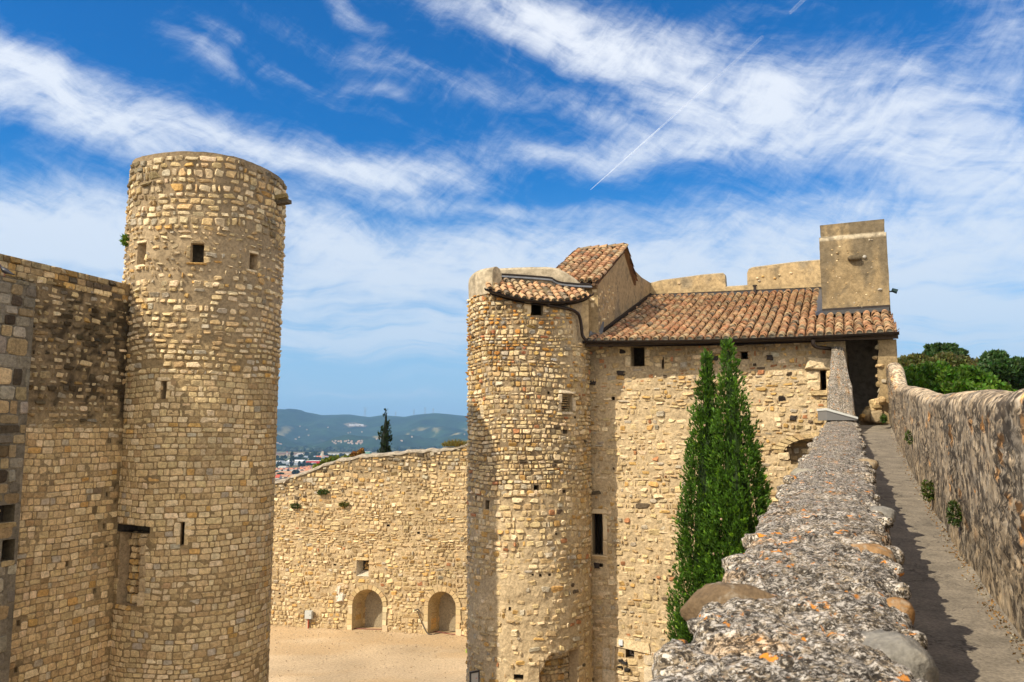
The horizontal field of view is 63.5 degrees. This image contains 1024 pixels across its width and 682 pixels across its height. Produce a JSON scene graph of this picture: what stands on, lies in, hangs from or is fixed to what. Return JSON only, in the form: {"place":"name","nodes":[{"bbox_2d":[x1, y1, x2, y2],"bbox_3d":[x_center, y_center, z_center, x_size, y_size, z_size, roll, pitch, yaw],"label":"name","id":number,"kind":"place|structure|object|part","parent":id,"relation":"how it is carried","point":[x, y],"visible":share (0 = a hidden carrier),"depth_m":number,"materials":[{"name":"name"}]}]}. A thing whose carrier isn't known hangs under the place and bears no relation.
{"place":"outdoors","nodes":[
{"label":"outdoors","id":0,"kind":"place"},
{"bbox_2d":[109,151,291,681],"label":"round tower","id":1,"kind":"structure","parent":0,"point":[204,256],"depth_m":20.25,"materials":[{"name":"stone"}]},
{"bbox_2d":[119,234,128,246],"bbox_3d":[-9.912,-2.572,21.173,0.306,0.377,0.271,0,-7,0],"label":"wall fern","id":2,"kind":"object","parent":1,"relation":"attached to","point":[124,239],"depth_m":21.12,"materials":[{"name":"green plant"}]},
{"bbox_2d":[115,524,149,610],"bbox_3d":[-9.011,5.401,19.894,1.192,1.965,0.701,-4,-8,27],"label":"doorway","id":3,"kind":"structure","parent":1,"relation":"in","point":[130,589],"depth_m":19.87,"materials":[{"name":"stone"}]},
{"bbox_2d":[135,240,147,266],"bbox_3d":[-9.155,-2.153,20.770,0.495,0.684,0.459,-3,-8,27],"label":"window","id":4,"kind":"structure","parent":1,"relation":"in","point":[141,255],"depth_m":20.74,"materials":[{"name":"stone"}]},
{"bbox_2d":[186,240,209,264],"bbox_3d":[-8.046,-2.097,21.005,0.966,1.281,1.573,4,-8,-30],"label":"window","id":5,"kind":"structure","parent":1,"relation":"in","point":[194,242],"depth_m":20.42,"materials":[{"name":"stone"}]},
{"bbox_2d":[246,250,259,272],"bbox_3d":[-6.811,-2.019,21.288,0.508,0.565,0.436,-4,-8,28],"label":"window","id":6,"kind":"structure","parent":1,"relation":"in","point":[253,257],"depth_m":21.32,"materials":[{"name":"stone"}]},
{"bbox_2d":[276,453,296,455],"bbox_3d":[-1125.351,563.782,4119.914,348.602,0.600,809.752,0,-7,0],"label":"building","id":7,"kind":"structure","parent":0,"point":[283,454],"depth_m":4050.49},
{"bbox_2d":[271,451,377,625],"bbox_3d":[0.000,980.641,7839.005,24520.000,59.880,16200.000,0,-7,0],"label":"ground","id":8,"kind":"structure","parent":0,"point":[296,466],"depth_m":4393.27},
{"bbox_2d":[276,468,287,470],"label":"terraced house","id":9,"kind":"structure","parent":8,"relation":"on","point":[280,469],"depth_m":1888.05,"materials":[{"name":"white paint"}]},
{"bbox_2d":[279,471,291,474],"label":"tiled house","id":10,"kind":"structure","parent":8,"relation":"on","point":[287,472],"depth_m":1694.28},
{"bbox_2d":[289,451,294,466],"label":"poplar","id":11,"kind":"object","parent":8,"relation":"on","point":[292,457],"visible":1,"depth_m":2179.06,"materials":[{"name":"green plant"}]},
{"bbox_2d":[306,460,320,462],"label":"red warehouse","id":12,"kind":"structure","parent":8,"relation":"on","point":[314,461],"depth_m":2479.22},
{"bbox_2d":[310,451,320,455],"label":"town tree","id":13,"kind":"object","parent":8,"relation":"on","point":[315,453],"visible":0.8,"depth_m":3323.79,"materials":[{"name":"green plant"}]},
{"bbox_2d":[309,456,322,459],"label":"warehouse","id":14,"kind":"structure","parent":8,"relation":"on","point":[315,458],"depth_m":2872.91,"materials":[{"name":"grey metal"}]},
{"bbox_2d":[312,454,349,468],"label":"yellow shrub","id":15,"kind":"object","parent":8,"relation":"on","point":[329,459],"visible":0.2,"depth_m":57.09,"materials":[{"name":"green plant"}]},
{"bbox_2d":[349,447,364,456],"bbox_3d":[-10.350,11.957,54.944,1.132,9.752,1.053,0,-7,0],"label":"flowering shrub","id":16,"kind":"object","parent":8,"relation":"on","point":[358,452],"visible":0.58,"depth_m":55.16,"materials":[{"name":"orange plant"}]},
{"bbox_2d":[276,445,453,451],"bbox_3d":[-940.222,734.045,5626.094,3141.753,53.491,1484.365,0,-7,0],"label":"woodland","id":17,"kind":"object","parent":8,"relation":"on","point":[305,448],"visible":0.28,"depth_m":5058.05,"materials":[{"name":"green plant"}]},
{"bbox_2d":[377,408,392,452],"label":"slim cypress","id":18,"kind":"object","parent":8,"relation":"on","point":[385,437],"visible":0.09,"depth_m":57.47,"materials":[{"name":"green plant"}]},
{"bbox_2d":[897,351,978,373],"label":"evergreen oak","id":19,"kind":"object","parent":8,"relation":"on","point":[950,358],"visible":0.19,"depth_m":46.04,"materials":[{"name":"green plant"}]},
{"bbox_2d":[919,342,968,356],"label":"umbrella pine","id":20,"kind":"object","parent":8,"relation":"on","point":[931,350],"visible":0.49,"depth_m":61.35,"materials":[{"name":"green plant"}]},
{"bbox_2d":[903,360,1017,393],"bbox_3d":[17.880,7.436,32.694,5.977,13.445,4.192,4,-8,-32],"label":"broadleaf tree","id":21,"kind":"object","parent":8,"relation":"on","point":[949,378],"visible":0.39,"depth_m":32.19,"materials":[{"name":"green plant"}]},
{"bbox_2d":[975,349,1023,389],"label":"dark oak","id":22,"kind":"object","parent":8,"relation":"on","point":[1002,365],"visible":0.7,"depth_m":40.82,"materials":[{"name":"green plant"}]},
{"bbox_2d":[268,626,467,681],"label":"courtyard","id":23,"kind":"structure","parent":0,"point":[309,665],"depth_m":38.51,"materials":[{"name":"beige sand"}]},
{"bbox_2d":[0,276,35,681],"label":"wall pier","id":24,"kind":"structure","parent":23,"relation":"on","point":[17,302],"depth_m":17.02,"materials":[{"name":"stone"}]},
{"bbox_2d":[0,264,14,274],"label":"pigeon","id":25,"kind":"object","parent":24,"relation":"on","point":[5,270],"visible":1,"depth_m":17.05,"materials":[{"name":"paint"}]},
{"bbox_2d":[0,254,130,681],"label":"curtain wall","id":26,"kind":"structure","parent":23,"relation":"on","point":[64,589],"depth_m":18.76,"materials":[{"name":"stone"}]},
{"bbox_2d":[305,610,312,627],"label":"electrical cabinet","id":27,"kind":"object","parent":23,"relation":"on","point":[308,614],"visible":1,"depth_m":44.29,"materials":[{"name":"paint"}]},
{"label":"door","id":28,"kind":"part","parent":27,"relation":"part of","materials":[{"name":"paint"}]},
{"bbox_2d":[270,443,468,635],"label":"courtyard wall","id":29,"kind":"structure","parent":23,"relation":"on","point":[386,549],"depth_m":44.28,"materials":[{"name":"stone"}]},
{"bbox_2d":[289,502,300,508],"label":"wall plant","id":30,"kind":"object","parent":29,"relation":"attached to","point":[294,505],"depth_m":45.31,"materials":[{"name":"green plant"}]},
{"bbox_2d":[316,488,328,495],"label":"wall plant","id":31,"kind":"object","parent":29,"relation":"attached to","point":[320,491],"depth_m":45.04,"materials":[{"name":"green plant"}]},
{"bbox_2d":[338,501,348,507],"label":"wall plant","id":32,"kind":"object","parent":29,"relation":"attached to","point":[340,504],"depth_m":44.68,"materials":[{"name":"green plant"}]},
{"bbox_2d":[354,557,368,575],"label":"window","id":33,"kind":"structure","parent":29,"relation":"in","point":[362,569],"depth_m":44.48,"materials":[{"name":"stone"}]},
{"bbox_2d":[414,609,455,634],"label":"hanging cable","id":34,"kind":"object","parent":29,"relation":"hanging from","point":[423,626],"visible":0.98,"depth_m":43.08,"materials":[{"name":"paint"}]},
{"bbox_2d":[441,439,467,446],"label":"grass tuft","id":35,"kind":"object","parent":29,"relation":"on","point":[454,443],"visible":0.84,"depth_m":43.93,"materials":[{"name":"green plant"}]},
{"bbox_2d":[354,628,463,635],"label":"ground cable","id":36,"kind":"object","parent":23,"relation":"on","point":[433,631],"visible":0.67,"depth_m":43.42,"materials":[{"name":"paint"}]},
{"bbox_2d":[469,670,479,681],"bbox_3d":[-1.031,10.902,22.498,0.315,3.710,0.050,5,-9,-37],"label":"information panel","id":37,"kind":"object","parent":23,"relation":"on","point":[474,676],"visible":1,"depth_m":22.69,"materials":[{"name":"paint"}]},
{"bbox_2d":[465,267,593,681],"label":"stair turret","id":38,"kind":"object","parent":23,"relation":"on","point":[529,563],"visible":1,"depth_m":24.70,"materials":[{"name":"stone"}]},
{"bbox_2d":[523,289,550,314],"bbox_3d":[0.724,-0.918,25.721,0.959,1.266,1.711,0,-7,0],"label":"window","id":39,"kind":"structure","parent":38,"relation":"in","point":[531,309],"depth_m":25.40,"materials":[{"name":"stone"}]},
{"bbox_2d":[557,390,575,414],"bbox_3d":[1.612,1.860,25.037,0.730,0.744,0.341,5,-9,-38],"label":"blocked window","id":40,"kind":"structure","parent":38,"relation":"in","point":[566,404],"depth_m":25.09,"materials":[{"name":"stone"}]},
{"bbox_2d":[664,347,727,643],"bbox_3d":[4.762,6.290,20.041,2.476,12.382,2.457,0,-7,0],"label":"cypress","id":41,"kind":"object","parent":23,"relation":"on","point":[703,411],"visible":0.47,"depth_m":20.11,"materials":[{"name":"green plant"}]},
{"bbox_2d":[688,337,772,642],"bbox_3d":[5.487,6.125,19.470,2.886,12.574,2.846,0,-7,0],"label":"cypress","id":42,"kind":"object","parent":23,"relation":"on","point":[735,511],"visible":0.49,"depth_m":19.46,"materials":[{"name":"green plant"}]},
{"bbox_2d":[276,409,468,447],"bbox_3d":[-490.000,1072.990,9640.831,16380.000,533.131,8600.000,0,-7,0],"label":"hills","id":43,"kind":"structure","parent":0,"point":[434,429],"depth_m":8148.86,"materials":[{"name":"blue"}]},
{"bbox_2d":[344,423,366,427],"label":"clearing","id":44,"kind":"structure","parent":43,"relation":"on","point":[346,424],"depth_m":8834.44,"materials":[{"name":"grey"}]},
{"bbox_2d":[0,0,1023,416],"label":"sky","id":45,"kind":"structure","parent":0,"point":[418,148],"materials":[{"name":"blue"}]},
{"bbox_2d":[556,219,898,681],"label":"stone house","id":46,"kind":"structure","parent":0,"point":[786,327],"depth_m":25.47,"materials":[{"name":"beige stone"}]},
{"bbox_2d":[591,509,607,565],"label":"window","id":47,"kind":"structure","parent":46,"relation":"in","point":[599,529],"depth_m":25.87,"materials":[{"name":"stone"}]},
{"bbox_2d":[602,637,654,681],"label":"blocked doorway","id":48,"kind":"structure","parent":46,"relation":"in","point":[630,646],"depth_m":24.98,"materials":[{"name":"stone"}]},
{"bbox_2d":[618,329,663,366],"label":"window","id":49,"kind":"structure","parent":46,"relation":"in","point":[637,353],"depth_m":26.11,"materials":[{"name":"stone"}]},
{"bbox_2d":[805,351,849,395],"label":"window","id":50,"kind":"structure","parent":46,"relation":"in","point":[823,364],"depth_m":23.56,"materials":[{"name":"stone"}]},
{"bbox_2d":[859,424,1023,681],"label":"path","id":51,"kind":"structure","parent":0,"point":[954,623],"depth_m":7.04,"materials":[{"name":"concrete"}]},
{"bbox_2d":[649,346,938,681],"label":"parapet","id":52,"kind":"structure","parent":51,"relation":"on","point":[811,587],"depth_m":3.09,"materials":[{"name":"grey stone"}]},
{"bbox_2d":[817,408,857,420],"bbox_3d":[8.100,1.829,20.614,0.805,0.300,0.550,0,-7,0],"label":"sign lectern","id":53,"kind":"object","parent":52,"relation":"on","point":[825,414],"visible":0.96,"depth_m":20.37,"materials":[{"name":"paint"}]},
{"bbox_2d":[879,414,887,423],"bbox_3d":[9.626,1.998,21.413,0.223,0.280,0.261,0,-7,0],"label":"grass tuft","id":54,"kind":"object","parent":51,"relation":"on","point":[883,418],"visible":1,"depth_m":21.36,"materials":[{"name":"green plant"}]},
{"bbox_2d":[886,362,1023,638],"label":"parapet","id":55,"kind":"structure","parent":51,"relation":"on","point":[965,449],"depth_m":7.20,"materials":[{"name":"grey stone"}]},
{"bbox_2d":[904,429,912,444],"bbox_3d":[6.831,1.657,14.242,0.138,0.273,0.270,0,-7,0],"label":"wall plant","id":56,"kind":"object","parent":55,"relation":"attached to","point":[906,436],"depth_m":14.22,"materials":[{"name":"green plant"}]},
{"bbox_2d":[920,479,934,503],"bbox_3d":[5.585,2.008,11.091,0.177,0.340,0.314,0,-7,0],"label":"wall plant","id":57,"kind":"object","parent":55,"relation":"attached to","point":[926,494],"depth_m":11.06,"materials":[{"name":"green plant"}]},
{"bbox_2d":[946,499,961,527],"bbox_3d":[4.472,1.745,8.369,0.167,0.297,0.212,4,-8,-30],"label":"wall plant","id":58,"kind":"object","parent":55,"relation":"attached to","point":[952,514],"depth_m":8.35,"materials":[{"name":"green plant"}]},
{"bbox_2d":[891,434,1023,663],"bbox_3d":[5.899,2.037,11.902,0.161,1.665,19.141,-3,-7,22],"label":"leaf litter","id":59,"kind":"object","parent":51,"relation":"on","point":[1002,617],"visible":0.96,"depth_m":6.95,"materials":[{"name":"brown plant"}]}
]}

